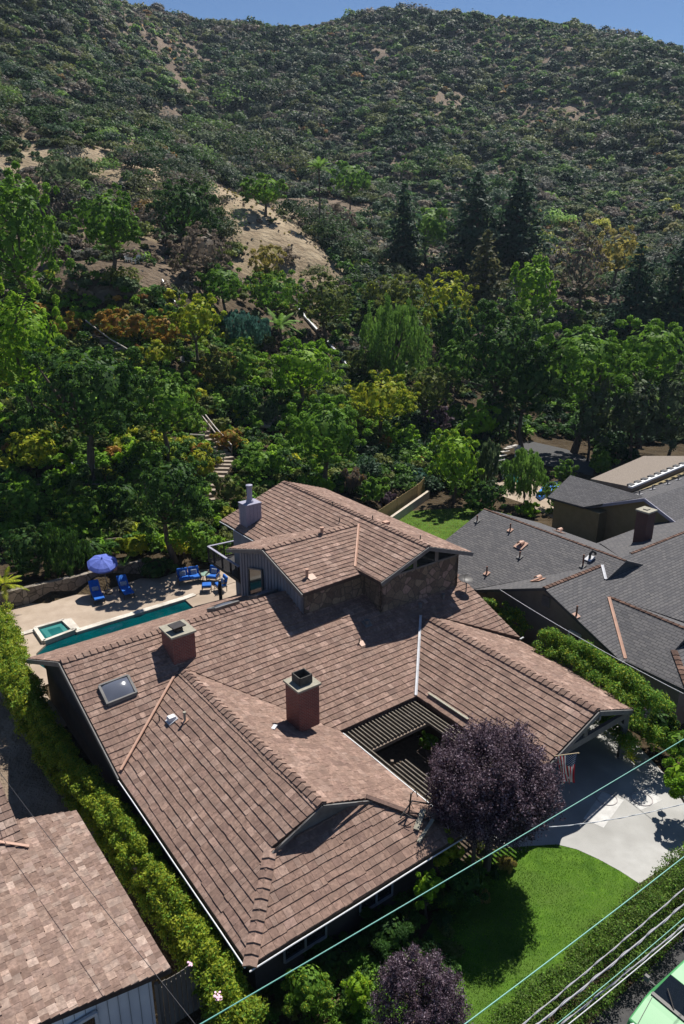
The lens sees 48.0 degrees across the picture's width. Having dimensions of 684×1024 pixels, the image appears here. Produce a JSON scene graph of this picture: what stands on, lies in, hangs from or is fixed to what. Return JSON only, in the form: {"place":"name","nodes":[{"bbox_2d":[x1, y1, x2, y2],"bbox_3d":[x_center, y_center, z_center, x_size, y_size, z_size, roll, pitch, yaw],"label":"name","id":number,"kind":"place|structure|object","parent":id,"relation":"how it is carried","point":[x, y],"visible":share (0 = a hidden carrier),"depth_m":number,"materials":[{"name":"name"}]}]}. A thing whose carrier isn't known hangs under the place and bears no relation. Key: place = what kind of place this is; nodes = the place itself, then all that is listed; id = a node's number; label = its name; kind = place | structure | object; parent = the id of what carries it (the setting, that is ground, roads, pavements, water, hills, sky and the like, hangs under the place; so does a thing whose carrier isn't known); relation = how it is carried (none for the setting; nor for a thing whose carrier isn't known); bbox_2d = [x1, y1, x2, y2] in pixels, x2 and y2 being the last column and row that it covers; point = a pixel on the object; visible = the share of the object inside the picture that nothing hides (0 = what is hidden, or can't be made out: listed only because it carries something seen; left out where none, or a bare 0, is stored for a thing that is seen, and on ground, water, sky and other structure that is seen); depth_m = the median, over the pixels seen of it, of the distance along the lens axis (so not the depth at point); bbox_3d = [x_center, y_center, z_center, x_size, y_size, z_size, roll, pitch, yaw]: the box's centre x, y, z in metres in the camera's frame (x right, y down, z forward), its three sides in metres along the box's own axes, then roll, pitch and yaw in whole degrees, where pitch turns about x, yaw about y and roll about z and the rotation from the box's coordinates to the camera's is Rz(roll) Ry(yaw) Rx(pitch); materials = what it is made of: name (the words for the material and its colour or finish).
{"place":"outdoors","nodes":[
{"label":"outdoors","id":0,"kind":"place"},
{"bbox_2d":[0,633,66,738],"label":"pool patio","id":1,"kind":"structure","parent":0,"point":[35,645],"depth_m":41.79,"materials":[{"name":"concrete"}]},
{"bbox_2d":[0,696,99,842],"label":"side yard soil","id":2,"kind":"structure","parent":0,"point":[27,781],"depth_m":33.43,"materials":[{"name":"brown soil"}]},
{"bbox_2d":[0,782,171,1023],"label":"neighbour house","id":3,"kind":"structure","parent":0,"point":[69,953],"depth_m":22.57,"materials":[{"name":"brown wood"}]},
{"bbox_2d":[37,601,191,667],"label":"pool water","id":4,"kind":"structure","parent":0,"point":[128,623],"depth_m":46.33,"materials":[{"name":"teal liquid"}]},
{"bbox_2d":[7,569,235,630],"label":"pool patio","id":5,"kind":"structure","parent":0,"point":[81,610],"depth_m":48.91,"materials":[{"name":"concrete"}]},
{"bbox_2d":[33,619,76,644],"bbox_3d":[-16.946,7.077,45.453,2.110,0.340,2.119,-14,24,-34],"label":"spa","id":6,"kind":"object","parent":5,"relation":"on","point":[52,632],"visible":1,"depth_m":45.38,"materials":[{"name":"concrete"}]},
{"bbox_2d":[0,559,148,608],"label":"stone retaining wall","id":7,"kind":"structure","parent":5,"relation":"on","point":[17,596],"depth_m":49.52,"materials":[{"name":"beige stone"}]},
{"bbox_2d":[0,0,683,1023],"bbox_3d":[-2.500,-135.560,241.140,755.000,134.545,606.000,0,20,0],"label":"ground","id":8,"kind":"structure","parent":0,"point":[308,252],"depth_m":96.36,"materials":[{"name":"soil"}]},
{"bbox_2d":[0,601,51,738],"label":"hedge","id":9,"kind":"object","parent":8,"relation":"on","point":[18,676],"visible":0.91,"depth_m":37.43,"materials":[{"name":"green plant"}]},
{"bbox_2d":[0,522,57,578],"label":"garden shrub","id":10,"kind":"object","parent":8,"relation":"on","point":[31,545],"visible":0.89,"depth_m":49.71,"materials":[{"name":"green plant"}]},
{"bbox_2d":[0,476,63,520],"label":"garden shrub","id":11,"kind":"object","parent":8,"relation":"on","point":[22,495],"visible":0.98,"depth_m":56.66,"materials":[{"name":"green plant"}]},
{"bbox_2d":[0,428,66,467],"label":"garden shrub","id":12,"kind":"object","parent":8,"relation":"on","point":[30,445],"visible":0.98,"depth_m":61.69,"materials":[{"name":"green plant"}]},
{"bbox_2d":[0,274,71,422],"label":"broadleaf tree","id":13,"kind":"object","parent":8,"relation":"on","point":[22,339],"visible":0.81,"depth_m":63.68,"materials":[{"name":"green plant"}]},
{"bbox_2d":[0,160,77,328],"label":"broadleaf tree","id":14,"kind":"object","parent":8,"relation":"on","point":[19,257],"visible":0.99,"depth_m":73.79,"materials":[{"name":"green plant"}]},
{"bbox_2d":[31,151,96,219],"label":"pine tree","id":15,"kind":"object","parent":8,"relation":"on","point":[54,171],"visible":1,"depth_m":109.72,"materials":[{"name":"green plant"}]},
{"bbox_2d":[39,522,92,578],"bbox_3d":[-18.547,2.504,50.908,2.916,4.120,3.132,16,25,37],"label":"garden shrub","id":16,"kind":"object","parent":8,"relation":"on","point":[65,542],"visible":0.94,"depth_m":50.25,"materials":[{"name":"green plant"}]},
{"bbox_2d":[44,485,112,534],"bbox_3d":[-19.544,-0.191,56.780,4.938,3.339,4.084,0,20,0],"label":"garden shrub","id":17,"kind":"object","parent":8,"relation":"on","point":[78,506],"visible":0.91,"depth_m":56.18,"materials":[{"name":"green plant"}]},
{"bbox_2d":[12,331,159,488],"bbox_3d":[-20.204,-7.651,59.693,10.949,12.726,10.385,0,20,0],"label":"oak tree","id":18,"kind":"object","parent":8,"relation":"on","point":[72,409],"visible":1,"depth_m":57.46,"materials":[{"name":"green plant"}]},
{"bbox_2d":[65,182,143,277],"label":"oak tree","id":19,"kind":"object","parent":8,"relation":"on","point":[111,234],"visible":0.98,"depth_m":84.22,"materials":[{"name":"green plant"}]},
{"bbox_2d":[21,593,195,635],"bbox_3d":[-15.028,6.606,46.932,12.857,0.230,1.966,-14,24,-33],"label":"pool coping","id":20,"kind":"object","parent":8,"relation":"on","point":[90,627],"visible":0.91,"depth_m":47.18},
{"bbox_2d":[90,308,146,338],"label":"garden shrub","id":21,"kind":"object","parent":8,"relation":"on","point":[105,321],"visible":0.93,"depth_m":79.38,"materials":[{"name":"orange plant"}]},
{"bbox_2d":[97,475,147,520],"bbox_3d":[-16.581,-0.937,57.724,4.028,3.604,3.110,0,20,0],"label":"garden shrub","id":22,"kind":"object","parent":8,"relation":"on","point":[114,493],"visible":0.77,"depth_m":57.11,"materials":[{"name":"green plant"}]},
{"bbox_2d":[18,688,268,1023],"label":"hedge","id":23,"kind":"object","parent":8,"relation":"on","point":[103,803],"visible":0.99,"depth_m":26.29,"materials":[{"name":"green plant"}]},
{"bbox_2d":[132,308,191,344],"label":"garden shrub","id":24,"kind":"object","parent":8,"relation":"on","point":[159,329],"visible":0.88,"depth_m":79.37,"materials":[{"name":"green plant"}]},
{"bbox_2d":[122,359,206,461],"bbox_3d":[-14.843,-7.986,63.683,7.044,9.398,6.806,-13,24,-32],"label":"broadleaf tree","id":25,"kind":"object","parent":8,"relation":"on","point":[153,403],"visible":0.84,"depth_m":62.04,"materials":[{"name":"green plant"}]},
{"bbox_2d":[120,446,217,563],"bbox_3d":[-11.517,-0.315,52.432,6.434,8.367,6.146,0,20,0],"label":"oak tree","id":26,"kind":"object","parent":8,"relation":"on","point":[166,492],"visible":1,"depth_m":51.03,"materials":[{"name":"green plant"}]},
{"bbox_2d":[154,956,206,1023],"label":"board fence","id":27,"kind":"object","parent":8,"relation":"on","point":[185,1002],"visible":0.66,"depth_m":22.86,"materials":[{"name":"grey wood"}]},
{"bbox_2d":[145,178,223,253],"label":"oak tree","id":28,"kind":"object","parent":8,"relation":"on","point":[184,206],"visible":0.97,"depth_m":101.15,"materials":[{"name":"green plant"}]},
{"bbox_2d":[169,292,226,372],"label":"round top tree","id":29,"kind":"object","parent":8,"relation":"on","point":[188,322],"visible":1,"depth_m":76.69,"materials":[{"name":"green plant"}]},
{"bbox_2d":[166,221,231,289],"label":"bare tree","id":30,"kind":"object","parent":8,"relation":"on","point":[196,252],"visible":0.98,"depth_m":91.87,"materials":[{"name":"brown plant"}]},
{"bbox_2d":[196,347,238,383],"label":"garden shrub","id":31,"kind":"object","parent":8,"relation":"on","point":[210,367],"visible":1,"depth_m":76.97,"materials":[{"name":"green plant"}]},
{"bbox_2d":[194,262,250,310],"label":"broadleaf tree","id":32,"kind":"object","parent":8,"relation":"on","point":[213,280],"visible":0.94,"depth_m":89.93,"materials":[{"name":"green plant"}]},
{"bbox_2d":[0,269,454,556],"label":"garden ground cover","id":33,"kind":"object","parent":8,"relation":"on","point":[65,482],"visible":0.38,"depth_m":68.35,"materials":[{"name":"green plant"}]},
{"bbox_2d":[218,337,260,377],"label":"garden shrub","id":34,"kind":"object","parent":8,"relation":"on","point":[245,359],"visible":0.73,"depth_m":79.33,"materials":[{"name":"green plant"}]},
{"bbox_2d":[214,309,270,345],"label":"blue shrub","id":35,"kind":"object","parent":8,"relation":"on","point":[240,320],"visible":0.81,"depth_m":87.88,"materials":[{"name":"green plant"}]},
{"bbox_2d":[222,384,263,418],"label":"garden shrub","id":36,"kind":"object","parent":8,"relation":"on","point":[240,398],"visible":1,"depth_m":74.14,"materials":[{"name":"green plant"}]},
{"bbox_2d":[237,449,288,481],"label":"garden shrub","id":37,"kind":"object","parent":8,"relation":"on","point":[254,463],"visible":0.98,"depth_m":64.24,"materials":[{"name":"green plant"}]},
{"bbox_2d":[239,172,288,216],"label":"oak tree","id":38,"kind":"object","parent":8,"relation":"on","point":[265,195],"visible":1,"depth_m":123.12,"materials":[{"name":"green plant"}]},
{"bbox_2d":[246,269,309,331],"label":"broadleaf tree","id":39,"kind":"object","parent":8,"relation":"on","point":[265,292],"visible":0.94,"depth_m":95.06,"materials":[{"name":"green plant"}]},
{"bbox_2d":[259,336,345,404],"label":"loquat tree","id":40,"kind":"object","parent":8,"relation":"on","point":[311,370],"visible":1,"depth_m":77.03,"materials":[{"name":"green plant"}]},
{"bbox_2d":[280,964,334,1016],"bbox_3d":[-1.012,14.609,23.029,1.728,2.180,1.455,-10,22,-26],"label":"citrus tree","id":41,"kind":"object","parent":8,"relation":"on","point":[310,985],"visible":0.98,"depth_m":22.65,"materials":[{"name":"green plant"}]},
{"bbox_2d":[275,393,373,480],"bbox_3d":[-1.434,-5.582,64.375,8.158,9.164,7.769,0,20,0],"label":"broadleaf tree","id":42,"kind":"object","parent":8,"relation":"on","point":[316,442],"visible":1,"depth_m":62.78,"materials":[{"name":"green plant"}]},
{"bbox_2d":[294,272,360,343],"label":"broadleaf tree","id":43,"kind":"object","parent":8,"relation":"on","point":[323,299],"visible":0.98,"depth_m":97.38,"materials":[{"name":"green plant"}]},
{"bbox_2d":[300,931,359,982],"bbox_3d":[-0.412,14.475,24.790,2.060,1.269,1.851,0,20,0],"label":"garden shrub","id":44,"kind":"object","parent":8,"relation":"on","point":[331,957],"visible":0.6,"depth_m":24.61,"materials":[{"name":"green plant"}]},
{"bbox_2d":[26,481,650,994],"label":"ranch house","id":45,"kind":"structure","parent":8,"relation":"on","point":[264,797],"depth_m":32.43,"materials":[{"name":"brown tile"}]},
{"bbox_2d":[0,0,683,297],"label":"hillside chaparral","id":46,"kind":"object","parent":8,"relation":"on","point":[72,71],"visible":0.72,"depth_m":248.86,"materials":[{"name":"green plant"}]},
{"bbox_2d":[0,0,683,271],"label":"hillside oaks","id":47,"kind":"object","parent":8,"relation":"on","point":[142,52],"visible":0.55,"depth_m":251.85,"materials":[{"name":"green plant"}]},
{"bbox_2d":[0,167,683,392],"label":"hillside chaparral","id":48,"kind":"object","parent":8,"relation":"on","point":[83,251],"visible":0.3,"depth_m":100.09,"materials":[{"name":"green plant"}]},
{"bbox_2d":[327,160,371,210],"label":"oak tree","id":49,"kind":"object","parent":8,"relation":"on","point":[355,176],"visible":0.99,"depth_m":180.62,"materials":[{"name":"green plant"}]},
{"bbox_2d":[339,369,420,437],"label":"loquat tree","id":50,"kind":"object","parent":8,"relation":"on","point":[377,399],"visible":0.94,"depth_m":75.38,"materials":[{"name":"green plant"}]},
{"bbox_2d":[350,904,420,960],"bbox_3d":[1.434,13.993,25.538,1.946,1.678,2.182,9,22,23],"label":"garden shrub","id":51,"kind":"object","parent":8,"relation":"on","point":[377,939],"visible":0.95,"depth_m":25.13,"materials":[{"name":"green plant"}]},
{"bbox_2d":[358,274,428,309],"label":"broadleaf tree","id":52,"kind":"object","parent":8,"relation":"on","point":[393,289],"visible":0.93,"depth_m":105.75,"materials":[{"name":"green plant"}]},
{"bbox_2d":[358,292,432,381],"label":"pepper tree","id":53,"kind":"object","parent":8,"relation":"on","point":[390,325],"visible":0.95,"depth_m":86.79,"materials":[{"name":"green plant"}]},
{"bbox_2d":[380,183,432,269],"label":"pine tree","id":54,"kind":"object","parent":8,"relation":"on","point":[404,243],"visible":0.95,"depth_m":134.49,"materials":[{"name":"green plant"}]},
{"bbox_2d":[401,202,455,267],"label":"oak tree","id":55,"kind":"object","parent":8,"relation":"on","point":[430,223],"visible":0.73,"depth_m":138.16,"materials":[{"name":"green plant"}]},
{"bbox_2d":[413,868,444,919],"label":"garden shrub","id":56,"kind":"object","parent":8,"relation":"on","point":[422,903],"visible":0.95,"depth_m":25.84,"materials":[{"name":"green plant"}]},
{"bbox_2d":[403,357,459,422],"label":"olive tree","id":57,"kind":"object","parent":8,"relation":"on","point":[428,391],"visible":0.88,"depth_m":79.82,"materials":[{"name":"green plant"}]},
{"bbox_2d":[412,267,478,333],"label":"broadleaf tree","id":58,"kind":"object","parent":8,"relation":"on","point":[446,289],"visible":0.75,"depth_m":101.48,"materials":[{"name":"green plant"}]},
{"bbox_2d":[426,338,477,406],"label":"broadleaf tree","id":59,"kind":"object","parent":8,"relation":"on","point":[450,355],"visible":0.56,"depth_m":86.83,"materials":[{"name":"green plant"}]},
{"bbox_2d":[428,293,477,381],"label":"broadleaf tree","id":60,"kind":"object","parent":8,"relation":"on","point":[445,329],"visible":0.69,"depth_m":94.09,"materials":[{"name":"green plant"}]},
{"bbox_2d":[427,428,484,503],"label":"orange tree","id":61,"kind":"object","parent":8,"relation":"on","point":[460,459],"visible":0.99,"depth_m":65.27,"materials":[{"name":"green plant"}]},
{"bbox_2d":[429,170,516,276],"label":"pine tree","id":62,"kind":"object","parent":8,"relation":"on","point":[473,226],"visible":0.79,"depth_m":140.00,"materials":[{"name":"green plant"}]},
{"bbox_2d":[462,401,501,437],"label":"citrus tree","id":63,"kind":"object","parent":8,"relation":"on","point":[482,423],"visible":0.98,"depth_m":78.83,"materials":[{"name":"green plant"}]},
{"bbox_2d":[460,229,513,328],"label":"redwood tree","id":64,"kind":"object","parent":8,"relation":"on","point":[487,291],"visible":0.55,"depth_m":115.24,"materials":[{"name":"green plant"}]},
{"bbox_2d":[449,298,539,440],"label":"broadleaf tree","id":65,"kind":"object","parent":8,"relation":"on","point":[488,372],"visible":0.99,"depth_m":78.98,"materials":[{"name":"green plant"}]},
{"bbox_2d":[310,243,683,498],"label":"garden ground cover","id":66,"kind":"object","parent":8,"relation":"on","point":[366,464],"visible":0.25,"depth_m":85.97,"materials":[{"name":"green plant"}]},
{"bbox_2d":[483,597,533,646],"bbox_3d":[9.219,6.242,43.183,1.410,2.665,3.662,-15,25,-35],"label":"bamboo clump","id":67,"kind":"object","parent":8,"relation":"on","point":[504,612],"visible":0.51,"depth_m":42.53,"materials":[{"name":"green plant"}]},
{"bbox_2d":[483,165,565,270],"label":"pine tree","id":68,"kind":"object","parent":8,"relation":"on","point":[519,230],"visible":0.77,"depth_m":141.23,"materials":[{"name":"green plant"}]},
{"bbox_2d":[501,447,548,504],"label":"feathery tree","id":69,"kind":"object","parent":8,"relation":"on","point":[525,469],"visible":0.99,"depth_m":65.36,"materials":[{"name":"green plant"}]},
{"bbox_2d":[507,254,561,330],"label":"poplar tree","id":70,"kind":"object","parent":8,"relation":"on","point":[533,280],"visible":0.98,"depth_m":116.13,"materials":[{"name":"green plant"}]},
{"bbox_2d":[497,339,572,447],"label":"broadleaf tree","id":71,"kind":"object","parent":8,"relation":"on","point":[519,383],"visible":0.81,"depth_m":78.58,"materials":[{"name":"green plant"}]},
{"bbox_2d":[446,506,683,724],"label":"neighbour house","id":72,"kind":"structure","parent":8,"relation":"on","point":[620,597],"depth_m":43.33,"materials":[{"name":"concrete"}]},
{"bbox_2d":[521,319,638,453],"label":"magnolia tree","id":73,"kind":"object","parent":8,"relation":"on","point":[587,371],"visible":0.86,"depth_m":77.61,"materials":[{"name":"green plant"}]},
{"bbox_2d":[552,222,608,310],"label":"bare tree","id":74,"kind":"object","parent":8,"relation":"on","point":[587,254],"visible":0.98,"depth_m":122.94,"materials":[{"name":"brown plant"}]},
{"bbox_2d":[478,841,683,1023],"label":"hedge","id":75,"kind":"object","parent":8,"relation":"on","point":[641,909],"visible":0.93,"depth_m":24.19,"materials":[{"name":"green plant"}]},
{"bbox_2d":[499,196,683,261],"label":"hillside chaparral","id":76,"kind":"object","parent":8,"relation":"on","point":[565,225],"visible":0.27,"depth_m":186.00,"materials":[{"name":"green plant"}]},
{"bbox_2d":[571,368,619,460],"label":"broadleaf tree","id":77,"kind":"object","parent":8,"relation":"on","point":[588,427],"visible":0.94,"depth_m":77.27,"materials":[{"name":"green plant"}]},
{"bbox_2d":[532,626,675,754],"bbox_3d":[12.096,8.073,36.440,2.885,3.597,8.053,-9,22,-24],"label":"hedge","id":78,"kind":"object","parent":8,"relation":"on","point":[626,685],"visible":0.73,"depth_m":34.91,"materials":[{"name":"green plant"}]},
{"bbox_2d":[547,456,683,542],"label":"neighbour house","id":79,"kind":"structure","parent":8,"relation":"on","point":[601,507],"depth_m":59.71,"materials":[{"name":"grey"}]},
{"bbox_2d":[588,224,647,298],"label":"tree","id":80,"kind":"object","parent":8,"relation":"on","point":[619,253],"visible":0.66,"depth_m":130.39,"materials":[{"name":"green plant"}]},
{"bbox_2d":[592,240,671,341],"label":"redwood tree","id":81,"kind":"object","parent":8,"relation":"on","point":[640,291],"visible":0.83,"depth_m":115.32,"materials":[{"name":"green plant"}]},
{"bbox_2d":[605,371,668,458],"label":"broadleaf tree","id":82,"kind":"object","parent":8,"relation":"on","point":[636,403],"visible":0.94,"depth_m":76.47,"materials":[{"name":"green plant"}]},
{"bbox_2d":[600,314,683,447],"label":"magnolia tree","id":83,"kind":"object","parent":8,"relation":"on","point":[652,358],"visible":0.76,"depth_m":79.49,"materials":[{"name":"green plant"}]},
{"bbox_2d":[641,361,683,455],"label":"broadleaf tree","id":84,"kind":"object","parent":8,"relation":"on","point":[675,399],"visible":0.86,"depth_m":76.54,"materials":[{"name":"green plant"}]},
{"bbox_2d":[644,238,683,347],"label":"redwood tree","id":85,"kind":"object","parent":8,"relation":"on","point":[672,303],"visible":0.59,"depth_m":115.03,"materials":[{"name":"green plant"}]},
{"bbox_2d":[661,756,683,802],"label":"camellia tree","id":86,"kind":"object","parent":8,"relation":"on","point":[673,777],"visible":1,"depth_m":30.64,"materials":[{"name":"green plant"}]},
{"bbox_2d":[127,0,683,47],"label":"sky","id":87,"kind":"structure","parent":0,"point":[663,20],"materials":[{"name":"blue"}]},
{"bbox_2d":[374,736,500,880],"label":"courtyard paving","id":88,"kind":"structure","parent":0,"point":[407,749],"depth_m":34.70,"materials":[{"name":"grey concrete"}]},
{"bbox_2d":[344,701,526,869],"bbox_3d":[3.708,11.005,31.890,4.300,2.260,7.700,-14,24,-34],"label":"pergola","id":89,"kind":"object","parent":88,"relation":"on","point":[413,712],"visible":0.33,"depth_m":33.02,"materials":[{"name":"brown wood"}]},
{"bbox_2d":[400,508,510,539],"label":"back lawn","id":90,"kind":"structure","parent":0,"point":[448,523],"depth_m":63.39,"materials":[{"name":"green plant"}]},
{"bbox_2d":[463,480,506,513],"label":"garden shrub","id":91,"kind":"object","parent":90,"relation":"on","point":[486,496],"visible":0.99,"depth_m":63.97,"materials":[{"name":"green plant"}]},
{"bbox_2d":[340,844,637,1023],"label":"lawn grass","id":92,"kind":"structure","parent":0,"point":[549,863],"depth_m":26.73,"materials":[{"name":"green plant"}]},
{"bbox_2d":[340,971,372,1013],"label":"garden shrub","id":93,"kind":"object","parent":92,"relation":"on","point":[357,994],"visible":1,"depth_m":22.95,"materials":[{"name":"green plant"}]},
{"bbox_2d":[246,842,500,1023],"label":"garden ground cover","id":94,"kind":"object","parent":92,"relation":"on","point":[367,961],"visible":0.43,"depth_m":24.73,"materials":[{"name":"green plant"}]},
{"bbox_2d":[367,941,475,1023],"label":"purple plum tree","id":95,"kind":"object","parent":92,"relation":"on","point":[435,1000],"visible":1,"depth_m":20.61,"materials":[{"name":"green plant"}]},
{"bbox_2d":[438,858,488,906],"bbox_3d":[4.231,13.136,26.769,1.811,2.408,1.918,0,20,0],"label":"garden shrub","id":96,"kind":"object","parent":92,"relation":"on","point":[465,881],"visible":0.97,"depth_m":26.21,"materials":[{"name":"green plant"}]},
{"bbox_2d":[419,713,568,877],"bbox_3d":[5.401,10.489,27.727,5.226,6.483,5.148,0,20,0],"label":"purple plum tree","id":97,"kind":"object","parent":92,"relation":"on","point":[474,796],"visible":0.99,"depth_m":26.36,"materials":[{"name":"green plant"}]},
{"bbox_2d":[523,441,593,475],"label":"driveway","id":98,"kind":"structure","parent":0,"point":[549,455],"depth_m":81.41,"materials":[{"name":"grey asphalt"}]},
{"bbox_2d":[484,720,683,882],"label":"driveway","id":99,"kind":"structure","parent":0,"point":[635,847],"depth_m":31.25,"materials":[{"name":"concrete"}]},
{"bbox_2d":[583,788,661,827],"bbox_3d":[11.465,12.130,32.052,3.830,0.001,1.569,-10,22,-26],"label":"driveway patch","id":100,"kind":"object","parent":99,"relation":"on","point":[599,811],"visible":1,"depth_m":31.96,"materials":[{"name":"white concrete"}]},
{"bbox_2d":[590,936,683,1023],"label":"street","id":101,"kind":"structure","parent":0,"point":[624,1007],"depth_m":24.14,"materials":[{"name":"grey asphalt"}]},
{"bbox_2d":[627,958,683,1023],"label":"parked car","id":102,"kind":"object","parent":101,"relation":"on","point":[662,1001],"visible":1,"depth_m":22.68,"materials":[{"name":"green paint"}]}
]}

